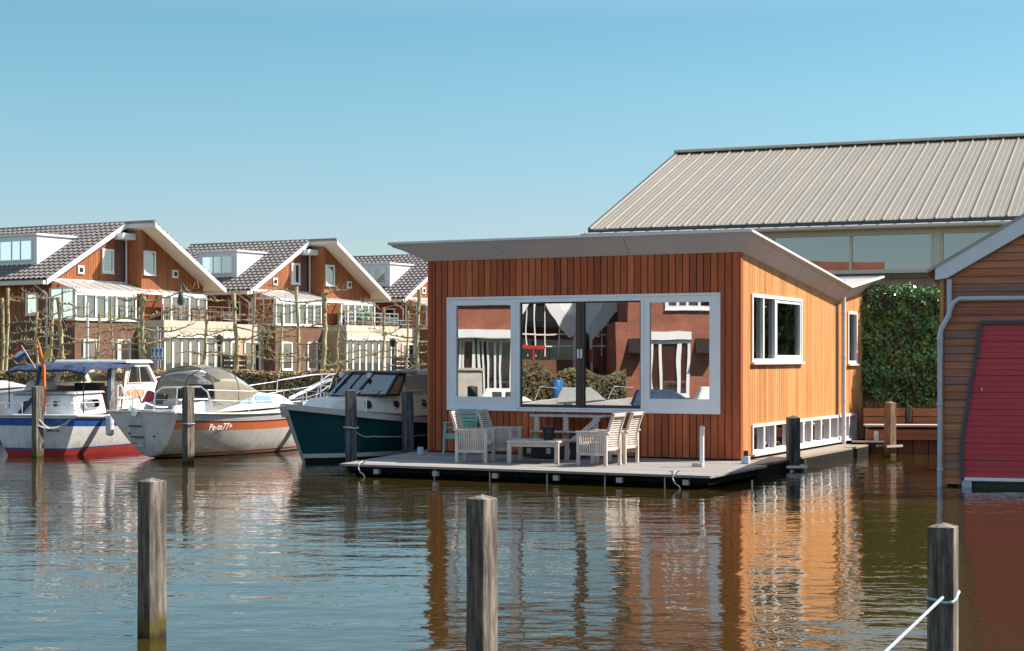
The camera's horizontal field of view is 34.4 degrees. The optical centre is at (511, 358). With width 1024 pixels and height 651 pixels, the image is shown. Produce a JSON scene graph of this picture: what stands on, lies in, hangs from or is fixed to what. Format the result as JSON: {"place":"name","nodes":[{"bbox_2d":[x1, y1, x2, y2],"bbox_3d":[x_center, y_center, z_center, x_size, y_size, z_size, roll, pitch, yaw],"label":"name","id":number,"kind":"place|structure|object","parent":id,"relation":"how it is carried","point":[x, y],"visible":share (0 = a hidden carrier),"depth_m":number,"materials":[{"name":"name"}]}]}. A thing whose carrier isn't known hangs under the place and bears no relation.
{"place":"outdoors","nodes":[
{"label":"outdoors","id":0,"kind":"place"},
{"bbox_2d":[0,442,1023,650],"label":"water","id":1,"kind":"structure","parent":0,"point":[289,550],"depth_m":18.18,"materials":[{"name":"brown liquid"}]},
{"bbox_2d":[0,380,25,441],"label":"motor boat","id":2,"kind":"object","parent":1,"relation":"on","point":[4,395],"visible":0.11,"depth_m":43.23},
{"bbox_2d":[32,386,43,457],"bbox_3d":[-10.481,2.004,36.600,0.193,2.792,0.193,0,0,42],"label":"mooring post","id":3,"kind":"object","parent":1,"relation":"in","point":[37,415],"visible":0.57,"depth_m":36.53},
{"bbox_2d":[39,419,68,429],"bbox_3d":[-10.108,1.419,36.686,0.862,0.354,0.027,0,0,-26],"label":"mooring rope","id":4,"kind":"object","parent":3,"relation":"attached to","point":[53,429],"visible":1,"depth_m":36.66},
{"bbox_2d":[38,413,76,428],"bbox_3d":[-10.066,1.390,36.680,0.864,0.358,0.027,0,0,-25],"label":"mooring rope","id":5,"kind":"object","parent":3,"relation":"attached to","point":[56,427],"visible":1,"depth_m":36.66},
{"bbox_2d":[0,360,160,456],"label":"motor boat","id":6,"kind":"object","parent":1,"relation":"on","point":[89,402],"visible":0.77,"depth_m":37.58,"materials":[{"name":"white paint"}]},
{"bbox_2d":[12,345,35,367],"bbox_3d":[-11.032,-0.033,37.406,0.576,0.514,0.046,0,0,8],"label":"ensign","id":7,"kind":"object","parent":6,"relation":"attached to","point":[19,353],"visible":1,"depth_m":37.41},
{"bbox_2d":[37,338,50,410],"bbox_3d":[-10.557,0.369,37.336,0.364,1.664,0.084,0,0,16],"label":"orange pole cover","id":8,"kind":"object","parent":6,"relation":"attached to","point":[44,359],"visible":0.93,"depth_m":37.32,"materials":[{"name":"fabric"}]},
{"bbox_2d":[106,414,113,435],"bbox_3d":[-9.137,1.370,37.636,0.190,0.800,0.190,0,0,0],"label":"fender","id":9,"kind":"object","parent":6,"relation":"hanging from","point":[109,426],"visible":0.86,"depth_m":37.55,"materials":[{"name":"plastic"}]},
{"bbox_2d":[137,478,166,638],"bbox_3d":[-2.847,2.172,13.100,0.168,2.456,0.168,0,0,43],"label":"mooring post","id":10,"kind":"object","parent":1,"relation":"in","point":[152,601],"visible":0.96,"depth_m":13.04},
{"bbox_2d":[182,386,193,462],"bbox_3d":[-6.823,1.990,34.900,0.188,2.821,0.188,0,0,38],"label":"mooring post","id":11,"kind":"object","parent":1,"relation":"in","point":[187,429],"visible":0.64,"depth_m":34.83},
{"bbox_2d":[107,364,335,457],"bbox_3d":[-6.335,1.320,38.935,2.544,2.360,7.139,0,0,30],"label":"sailing boat","id":12,"kind":"object","parent":1,"relation":"on","point":[234,414],"visible":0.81,"depth_m":37.19,"materials":[{"name":"white paint"}]},
{"bbox_2d":[345,389,356,469],"bbox_3d":[-3.179,2.007,32.700,0.193,2.786,0.194,0,0,-20],"label":"mooring post","id":13,"kind":"object","parent":1,"relation":"in","point":[351,421],"visible":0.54,"depth_m":32.62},
{"bbox_2d":[350,426,427,437],"bbox_3d":[-2.390,1.518,35.141,0.856,0.362,5.343,0,0,26],"label":"mooring rope","id":14,"kind":"object","parent":13,"relation":"attached to","point":[387,436],"visible":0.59,"depth_m":35.20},
{"bbox_2d":[279,369,427,462],"bbox_3d":[-2.772,1.405,37.206,2.920,2.291,7.270,0,0,33],"label":"motor cruiser","id":15,"kind":"object","parent":1,"relation":"on","point":[316,426],"visible":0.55,"depth_m":35.40,"materials":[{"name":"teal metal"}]},
{"bbox_2d":[402,391,413,452],"bbox_3d":[-2.202,2.044,35.000,0.203,2.712,0.204,0,0,-22],"label":"mooring post","id":16,"kind":"object","parent":1,"relation":"in","point":[407,421],"visible":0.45,"depth_m":34.92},
{"bbox_2d":[466,494,497,650],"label":"mooring post","id":17,"kind":"object","parent":1,"relation":"in","point":[481,574],"visible":1,"depth_m":11.24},
{"bbox_2d":[339,229,884,490],"bbox_3d":[2.940,0.181,35.685,9.262,5.238,14.035,0,0,27],"label":"houseboat","id":18,"kind":"object","parent":1,"relation":"on","point":[735,343],"visible":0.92,"depth_m":33.22,"materials":[{"name":"red wood"}]},
{"bbox_2d":[357,460,366,476],"bbox_3d":[-2.780,2.086,30.745,0.177,0.370,0.348,0,0,-9],"label":"cleat","id":19,"kind":"object","parent":18,"relation":"on","point":[361,462],"visible":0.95,"depth_m":30.70,"materials":[{"name":"metal"}]},
{"bbox_2d":[417,447,423,453],"bbox_3d":[-1.874,1.893,33.905,0.136,0.150,0.140,0,0,0],"label":"deck bollard","id":20,"kind":"object","parent":18,"relation":"on","point":[420,450],"visible":1,"depth_m":33.85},
{"bbox_2d":[442,409,479,455],"bbox_3d":[-1.028,1.507,33.724,0.580,0.922,0.589,0,0,27],"label":"plastic chair","id":21,"kind":"object","parent":18,"relation":"on","point":[452,435],"visible":0.57,"depth_m":33.84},
{"bbox_2d":[449,410,495,462],"bbox_3d":[-0.758,1.483,31.434,0.779,0.970,0.640,0,0,14],"label":"armchair","id":22,"kind":"object","parent":18,"relation":"on","point":[474,440],"visible":1,"depth_m":31.19,"materials":[{"name":"white wood"}]},
{"bbox_2d":[476,409,522,459],"bbox_3d":[-0.256,1.483,32.170,0.779,0.970,0.640,0,0,20],"label":"armchair","id":23,"kind":"object","parent":18,"relation":"on","point":[503,434],"visible":0.56,"depth_m":32.03,"materials":[{"name":"grey wood"}]},
{"bbox_2d":[506,438,569,463],"bbox_3d":[0.500,1.758,31.350,1.000,0.420,0.980,0,0,14],"label":"coffee table","id":24,"kind":"object","parent":18,"relation":"on","point":[521,443],"visible":0.99,"depth_m":30.99,"materials":[{"name":"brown wood"}]},
{"bbox_2d":[542,419,553,439],"bbox_3d":[0.692,1.349,31.450,0.228,0.396,0.228,0,0,0],"label":"lantern","id":25,"kind":"object","parent":24,"relation":"on","point":[549,435],"visible":1,"depth_m":31.38,"materials":[{"name":"black metal"}]},
{"bbox_2d":[523,441,586,457],"bbox_3d":[0.801,1.783,32.486,1.280,0.310,0.440,0,0,27],"label":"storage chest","id":26,"kind":"object","parent":18,"relation":"on","point":[538,451],"visible":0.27,"depth_m":32.31,"materials":[{"name":"brown wood"}]},
{"bbox_2d":[529,414,611,441],"bbox_3d":[1.209,1.550,32.770,1.821,0.835,0.927,0,0,27],"label":"table","id":27,"kind":"object","parent":18,"relation":"on","point":[594,423],"depth_m":32.73,"materials":[{"name":"grey wood"}]},
{"bbox_2d":[447,292,720,413],"bbox_3d":[1.396,-0.090,33.401,6.008,2.350,0.350,0,0,27],"label":"window","id":28,"kind":"structure","parent":18,"relation":"in","point":[610,353],"depth_m":33.21,"materials":[{"name":"clear glass"}]},
{"bbox_2d":[575,412,626,466],"bbox_3d":[1.652,1.483,30.420,0.779,0.970,0.640,0,0,30],"label":"armchair","id":29,"kind":"object","parent":18,"relation":"on","point":[599,443],"visible":1,"depth_m":30.26,"materials":[{"name":"white wood"}]},
{"bbox_2d":[594,411,644,463],"bbox_3d":[2.033,1.483,31.122,0.779,0.970,0.640,0,0,28],"label":"armchair","id":30,"kind":"object","parent":18,"relation":"on","point":[629,443],"visible":0.69,"depth_m":31.02,"materials":[{"name":"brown wood"}]},
{"bbox_2d":[669,470,680,488],"bbox_3d":[2.771,2.086,27.975,0.177,0.370,0.348,0,0,-9],"label":"cleat","id":31,"kind":"object","parent":18,"relation":"attached to","point":[674,472],"visible":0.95,"depth_m":27.94,"materials":[{"name":"metal"}]},
{"bbox_2d":[692,426,704,466],"bbox_3d":[3.387,1.598,30.064,0.210,0.740,0.150,0,0,27],"label":"lever post","id":32,"kind":"object","parent":18,"relation":"on","point":[701,464],"visible":1,"depth_m":30.03,"materials":[{"name":"metal"}]},
{"bbox_2d":[741,451,749,463],"bbox_3d":[4.360,1.848,30.886,0.140,0.240,0.140,0,0,27],"label":"mooring box","id":33,"kind":"object","parent":18,"relation":"on","point":[745,458],"visible":1,"depth_m":30.84,"materials":[{"name":"white metal"}]},
{"bbox_2d":[751,293,804,363],"bbox_3d":[5.351,-0.570,33.904,0.323,1.390,3.419,0,0,27],"label":"window","id":34,"kind":"structure","parent":18,"relation":"in","point":[759,359],"depth_m":33.66,"materials":[{"name":"white paint"}]},
{"bbox_2d":[751,413,859,455],"bbox_3d":[6.192,1.610,36.012,0.700,0.620,7.897,0,0,27],"label":"window","id":35,"kind":"structure","parent":18,"relation":"in","point":[766,438],"depth_m":35.81,"materials":[{"name":"white paint"}]},
{"bbox_2d":[847,311,859,365],"bbox_3d":[8.004,-0.462,39.056,0.180,1.275,0.869,0,0,27],"label":"window","id":36,"kind":"structure","parent":18,"relation":"in","point":[854,361],"depth_m":39.36,"materials":[{"name":"white paint"}]},
{"bbox_2d":[851,440,883,442],"bbox_3d":[8.220,1.913,37.977,0.840,0.035,0.315,0,0,8],"label":"gangplank","id":37,"kind":"object","parent":18,"relation":"on","point":[868,441],"visible":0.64,"depth_m":37.85,"materials":[{"name":"grey wood"}]},
{"bbox_2d":[874,431,878,440],"bbox_3d":[8.359,1.784,38.015,0.100,0.220,0.090,0,0,8],"label":"socket box","id":38,"kind":"object","parent":37,"relation":"on","point":[876,435],"visible":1,"depth_m":37.98,"materials":[{"name":"white paint"}]},
{"bbox_2d":[786,415,807,471],"bbox_3d":[5.494,2.258,32.315,0.480,2.284,0.430,0,0,-5],"label":"mooring post","id":39,"kind":"object","parent":1,"relation":"in","point":[793,440],"visible":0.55,"depth_m":32.24,"materials":[{"name":"wood"}]},
{"bbox_2d":[876,402,902,456],"bbox_3d":[8.407,2.184,36.888,0.520,2.433,0.320,0,0,-36],"label":"mooring post","id":40,"kind":"object","parent":1,"relation":"in","point":[889,445],"visible":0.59,"depth_m":36.84,"materials":[{"name":"brown wood"}]},
{"bbox_2d":[927,522,958,650],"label":"mooring post","id":41,"kind":"object","parent":1,"relation":"in","point":[942,579],"visible":1,"depth_m":9.73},
{"bbox_2d":[884,596,943,650],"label":"mooring rope","id":42,"kind":"object","parent":41,"relation":"attached to","point":[915,623],"visible":1,"depth_m":9.35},
{"bbox_2d":[925,590,959,603],"bbox_3d":[2.550,1.400,9.800,0.189,0.088,0.189,0,0,26],"label":"rope loop","id":43,"kind":"object","parent":41,"relation":"attached to","point":[945,602],"visible":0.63,"depth_m":9.73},
{"bbox_2d":[926,213,1023,486],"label":"boathouse","id":44,"kind":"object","parent":1,"relation":"in","point":[980,386],"visible":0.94,"depth_m":28.28,"materials":[{"name":"brown wood"}]},
{"bbox_2d":[963,325,1023,477],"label":"door","id":45,"kind":"structure","parent":44,"relation":"in","point":[1013,469],"depth_m":28.22,"materials":[{"name":"red paint"}]},
{"bbox_2d":[0,0,1023,255],"label":"sky","id":46,"kind":"structure","parent":0,"point":[367,125],"materials":[{"name":"blue"}]},
{"bbox_2d":[580,133,1023,294],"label":"hall","id":47,"kind":"structure","parent":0,"point":[894,212],"depth_m":62.08,"materials":[{"name":"metal"}]},
{"bbox_2d":[771,231,932,273],"bbox_3d":[12.022,-3.701,58.705,5.750,1.438,0.190,0,0,22],"label":"window","id":48,"kind":"structure","parent":47,"relation":"in","point":[880,252],"depth_m":58.54,"materials":[{"name":"clear glass"}]},
{"bbox_2d":[941,229,995,260],"bbox_3d":[17.545,-3.701,56.491,5.750,1.438,0.190,0,0,22],"label":"window","id":49,"kind":"structure","parent":47,"relation":"in","point":[952,241],"depth_m":57.37,"materials":[{"name":"clear glass"}]},
{"bbox_2d":[871,427,936,452],"bbox_3d":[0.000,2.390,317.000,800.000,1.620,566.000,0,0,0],"label":"ground","id":50,"kind":"structure","parent":0,"point":[926,428],"depth_m":38.22,"materials":[{"name":"wood"}]},
{"bbox_2d":[0,296,31,372],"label":"espalier tree","id":51,"kind":"object","parent":50,"relation":"on","point":[2,357],"visible":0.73,"depth_m":65.98,"materials":[{"name":"brown plant"}]},
{"bbox_2d":[0,288,41,371],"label":"espalier tree","id":52,"kind":"object","parent":50,"relation":"on","point":[7,334],"visible":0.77,"depth_m":63.98,"materials":[{"name":"brown plant"}]},
{"bbox_2d":[2,310,67,363],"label":"espalier tree","id":53,"kind":"object","parent":50,"relation":"on","point":[35,341],"visible":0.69,"depth_m":64.97,"materials":[{"name":"brown plant"}]},
{"bbox_2d":[21,287,86,375],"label":"espalier tree","id":54,"kind":"object","parent":50,"relation":"on","point":[52,323],"visible":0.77,"depth_m":65.98,"materials":[{"name":"brown plant"}]},
{"bbox_2d":[9,292,111,364],"bbox_3d":[-15.799,-0.389,58.003,3.617,3.948,0.368,0,0,1],"label":"espalier tree","id":55,"kind":"object","parent":50,"relation":"on","point":[60,346],"visible":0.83,"depth_m":57.95,"materials":[{"name":"brown plant"}]},
{"bbox_2d":[86,302,88,359],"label":"grey pole","id":56,"kind":"object","parent":50,"relation":"on","point":[87,329],"visible":0.65,"depth_m":74.95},
{"bbox_2d":[63,309,123,370],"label":"espalier tree","id":57,"kind":"object","parent":50,"relation":"on","point":[98,338],"visible":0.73,"depth_m":63.01,"materials":[{"name":"brown plant"}]},
{"bbox_2d":[81,288,152,359],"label":"espalier tree","id":58,"kind":"object","parent":50,"relation":"on","point":[110,313],"visible":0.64,"depth_m":65.97,"materials":[{"name":"brown plant"}]},
{"bbox_2d":[0,220,263,375],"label":"gabled house","id":59,"kind":"structure","parent":50,"relation":"on","point":[119,259],"depth_m":98.80,"materials":[{"name":"grey tile"}]},
{"bbox_2d":[24,293,38,315],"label":"window","id":60,"kind":"structure","parent":59,"relation":"in","point":[33,304],"depth_m":96.38,"materials":[{"name":"glass"}]},
{"bbox_2d":[49,287,73,319],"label":"window","id":61,"kind":"structure","parent":59,"relation":"in","point":[66,297],"depth_m":94.93,"materials":[{"name":"glass"}]},
{"bbox_2d":[83,339,96,371],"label":"window","id":62,"kind":"structure","parent":59,"relation":"in","point":[92,347],"depth_m":95.52,"materials":[{"name":"glass"}]},
{"bbox_2d":[74,291,137,321],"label":"window","id":63,"kind":"structure","parent":59,"relation":"in","point":[95,304],"depth_m":96.48,"materials":[{"name":"white paint"}]},
{"bbox_2d":[102,248,114,273],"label":"window","id":64,"kind":"structure","parent":59,"relation":"in","point":[107,254],"depth_m":99.42,"materials":[{"name":"glass"}]},
{"bbox_2d":[117,339,130,371],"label":"window","id":65,"kind":"structure","parent":59,"relation":"in","point":[126,354],"depth_m":97.68,"materials":[{"name":"glass"}]},
{"bbox_2d":[143,251,156,275],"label":"window","id":66,"kind":"structure","parent":59,"relation":"in","point":[149,257],"depth_m":100.61,"materials":[{"name":"glass"}]},
{"bbox_2d":[176,284,185,320],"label":"parasol","id":67,"kind":"object","parent":59,"relation":"on","point":[180,300],"visible":0.86,"depth_m":100.13,"materials":[{"name":"green fabric"}]},
{"bbox_2d":[161,295,206,320],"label":"window","id":68,"kind":"structure","parent":59,"relation":"in","point":[162,300],"depth_m":101.95,"materials":[{"name":"white paint"}]},
{"bbox_2d":[163,338,231,370],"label":"window","id":69,"kind":"structure","parent":59,"relation":"in","point":[170,359],"depth_m":100.03,"materials":[{"name":"glass"}]},
{"bbox_2d":[189,309,215,320],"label":"terrace table","id":70,"kind":"object","parent":59,"relation":"on","point":[206,313],"visible":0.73,"depth_m":101.48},
{"bbox_2d":[232,341,234,370],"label":"window","id":71,"kind":"structure","parent":59,"relation":"in","point":[233,342],"depth_m":107.23,"materials":[{"name":"white paint"}]},
{"bbox_2d":[244,341,260,375],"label":"window","id":72,"kind":"structure","parent":59,"relation":"in","point":[256,361],"depth_m":109.00,"materials":[{"name":"glass"}]},
{"bbox_2d":[106,297,175,359],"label":"espalier tree","id":73,"kind":"object","parent":50,"relation":"on","point":[138,332],"visible":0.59,"depth_m":68.93,"materials":[{"name":"brown plant"}]},
{"bbox_2d":[98,281,198,359],"bbox_3d":[-12.497,-0.560,56.988,3.446,4.290,0.503,0,0,0],"label":"espalier tree","id":74,"kind":"object","parent":50,"relation":"on","point":[142,329],"visible":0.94,"depth_m":56.96,"materials":[{"name":"brown plant"}]},
{"bbox_2d":[151,327,162,369],"bbox_3d":[-13.286,0.205,62.041,0.430,2.750,0.107,0,0,0],"label":"sign","id":75,"kind":"object","parent":50,"relation":"on","point":[156,353],"visible":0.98,"depth_m":62.00,"materials":[{"name":"metal"}]},
{"bbox_2d":[167,307,240,364],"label":"espalier tree","id":76,"kind":"object","parent":50,"relation":"on","point":[205,317],"visible":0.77,"depth_m":61.99,"materials":[{"name":"brown plant"}]},
{"bbox_2d":[0,368,427,400],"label":"beech hedge","id":77,"kind":"object","parent":50,"relation":"on","point":[251,378],"visible":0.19,"depth_m":48.65,"materials":[{"name":"plant"}]},
{"bbox_2d":[216,334,222,366],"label":"lamp post","id":78,"kind":"object","parent":50,"relation":"on","point":[219,348],"visible":0.58,"depth_m":79.94,"materials":[{"name":"black metal"}]},
{"bbox_2d":[181,291,287,372],"bbox_3d":[-9.870,-0.424,58.952,3.807,4.012,0.419,0,0,0],"label":"espalier tree","id":79,"kind":"object","parent":50,"relation":"on","point":[236,339],"visible":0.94,"depth_m":58.94,"materials":[{"name":"brown plant"}]},
{"bbox_2d":[222,353,246,374],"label":"board fence","id":80,"kind":"object","parent":50,"relation":"on","point":[232,362],"visible":0.24,"depth_m":87.98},
{"bbox_2d":[216,285,290,368],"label":"espalier tree","id":81,"kind":"object","parent":50,"relation":"on","point":[252,339],"visible":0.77,"depth_m":65.99,"materials":[{"name":"brown plant"}]},
{"bbox_2d":[240,300,311,372],"bbox_3d":[-8.867,-0.314,62.006,2.816,3.802,0.472,0,0,0],"label":"espalier tree","id":82,"kind":"object","parent":50,"relation":"on","point":[280,344],"visible":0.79,"depth_m":61.98,"materials":[{"name":"brown plant"}]},
{"bbox_2d":[246,279,343,371],"bbox_3d":[-7.872,-0.633,59.961,3.561,4.444,0.322,0,0,-1],"label":"espalier tree","id":83,"kind":"object","parent":50,"relation":"on","point":[298,325],"visible":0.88,"depth_m":59.97,"materials":[{"name":"brown plant"}]},
{"bbox_2d":[186,238,415,375],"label":"gabled house","id":84,"kind":"structure","parent":50,"relation":"on","point":[312,269],"depth_m":114.05,"materials":[{"name":"wood"}]},
{"bbox_2d":[228,301,240,321],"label":"window","id":85,"kind":"structure","parent":84,"relation":"in","point":[238,305],"depth_m":111.31,"materials":[{"name":"white paint"}]},
{"bbox_2d":[251,297,274,324],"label":"window","id":86,"kind":"structure","parent":84,"relation":"in","point":[251,297],"depth_m":109.94,"materials":[{"name":"white paint"}]},
{"bbox_2d":[281,341,293,370],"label":"window","id":87,"kind":"structure","parent":84,"relation":"in","point":[288,345],"depth_m":110.48,"materials":[{"name":"white paint"}]},
{"bbox_2d":[291,263,300,284],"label":"window","id":88,"kind":"structure","parent":84,"relation":"in","point":[295,267],"depth_m":114.46,"materials":[{"name":"white paint"}]},
{"bbox_2d":[275,300,322,326],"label":"window","id":89,"kind":"structure","parent":84,"relation":"in","point":[288,320],"depth_m":111.53,"materials":[{"name":"white paint"}]},
{"bbox_2d":[307,342,317,369],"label":"window","id":90,"kind":"structure","parent":84,"relation":"in","point":[314,351],"depth_m":112.74,"materials":[{"name":"glass"}]},
{"bbox_2d":[325,265,335,286],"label":"window","id":91,"kind":"structure","parent":84,"relation":"in","point":[329,269],"depth_m":115.61,"materials":[{"name":"glass"}]},
{"bbox_2d":[340,303,374,325],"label":"window","id":92,"kind":"structure","parent":84,"relation":"in","point":[347,304],"depth_m":116.86,"materials":[{"name":"white paint"}]},
{"bbox_2d":[357,309,371,325],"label":"planter","id":93,"kind":"object","parent":84,"relation":"on","point":[365,318],"visible":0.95,"depth_m":115.77,"materials":[{"name":"green plant"}]},
{"bbox_2d":[346,341,397,371],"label":"window","id":94,"kind":"structure","parent":84,"relation":"in","point":[367,362],"depth_m":115.41,"materials":[{"name":"glass"}]},
{"bbox_2d":[370,316,390,325],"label":"terrace table","id":95,"kind":"object","parent":84,"relation":"on","point":[378,319],"visible":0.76,"depth_m":117.76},
{"bbox_2d":[401,343,414,365],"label":"window","id":96,"kind":"structure","parent":84,"relation":"in","point":[403,345],"depth_m":123.94,"materials":[{"name":"glass"}]},
{"bbox_2d":[266,282,356,375],"bbox_3d":[-7.079,-0.537,57.972,3.325,4.245,0.317,0,0,0],"label":"espalier tree","id":97,"kind":"object","parent":50,"relation":"on","point":[324,337],"visible":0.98,"depth_m":57.98,"materials":[{"name":"brown plant"}]},
{"bbox_2d":[300,303,380,370],"bbox_3d":[-6.416,-0.266,61.970,3.073,3.703,0.429,0,0,0],"label":"espalier tree","id":98,"kind":"object","parent":50,"relation":"on","point":[338,337],"visible":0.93,"depth_m":61.98,"materials":[{"name":"brown plant"}]},
{"bbox_2d":[346,296,415,370],"bbox_3d":[-4.936,-0.397,62.999,2.974,3.972,0.549,0,0,0],"label":"espalier tree","id":99,"kind":"object","parent":50,"relation":"on","point":[384,341],"visible":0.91,"depth_m":62.98,"materials":[{"name":"brown plant"}]},
{"bbox_2d":[353,254,427,369],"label":"gabled house","id":100,"kind":"structure","parent":50,"relation":"on","point":[400,277],"depth_m":127.56,"materials":[{"name":"grey tile"}]},
{"bbox_2d":[385,308,395,325],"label":"window","id":101,"kind":"structure","parent":100,"relation":"in","point":[388,310],"depth_m":126.32,"materials":[{"name":"glass"}]},
{"bbox_2d":[405,304,426,328],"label":"window","id":102,"kind":"structure","parent":100,"relation":"in","point":[416,304],"depth_m":124.94,"materials":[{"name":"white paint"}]},
{"bbox_2d":[390,338,395,369],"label":"lamp post","id":103,"kind":"object","parent":50,"relation":"on","point":[392,342],"visible":0.57,"depth_m":87.93,"materials":[{"name":"black metal"}]},
{"bbox_2d":[368,289,427,368],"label":"espalier tree","id":104,"kind":"object","parent":50,"relation":"on","point":[417,341],"visible":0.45,"depth_m":59.96,"materials":[{"name":"brown plant"}]},
{"bbox_2d":[368,307,427,369],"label":"espalier tree","id":105,"kind":"object","parent":50,"relation":"on","point":[407,340],"visible":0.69,"depth_m":64.00,"materials":[{"name":"brown plant"}]},
{"bbox_2d":[394,356,414,369],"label":"board fence","id":106,"kind":"object","parent":50,"relation":"on","point":[401,367],"visible":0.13,"depth_m":99.98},
{"bbox_2d":[819,280,939,423],"bbox_3d":[11.396,-0.265,39.903,10.404,3.799,1.232,0,0,6],"label":"ivy hedge","id":107,"kind":"object","parent":50,"relation":"on","point":[899,333],"visible":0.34,"depth_m":39.80,"materials":[{"name":"plant"}]},
{"bbox_2d":[861,407,904,423],"bbox_3d":[8.767,1.370,39.145,0.960,0.390,0.600,0,0,6],"label":"planter","id":108,"kind":"object","parent":50,"relation":"on","point":[873,415],"visible":0.76,"depth_m":38.87,"materials":[{"name":"wood"}]},
{"bbox_2d":[863,424,936,453],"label":"timber quay","id":109,"kind":"structure","parent":50,"relation":"on","point":[924,441],"depth_m":38.03,"materials":[{"name":"brown wood"}]},
{"bbox_2d":[906,406,911,423],"bbox_3d":[9.292,1.330,38.771,0.120,0.420,0.100,0,0,0],"label":"planter peg","id":110,"kind":"object","parent":50,"relation":"on","point":[908,414],"visible":1,"depth_m":38.72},
{"bbox_2d":[912,408,936,423],"bbox_3d":[12.419,1.370,38.780,6.060,0.390,0.600,0,0,6],"label":"planter","id":111,"kind":"object","parent":50,"relation":"on","point":[924,415],"visible":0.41,"depth_m":38.76,"materials":[{"name":"wood"}]},
{"bbox_2d":[863,399,936,407],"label":"grass","id":112,"kind":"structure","parent":111,"relation":"on","point":[882,406],"depth_m":39.07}
]}

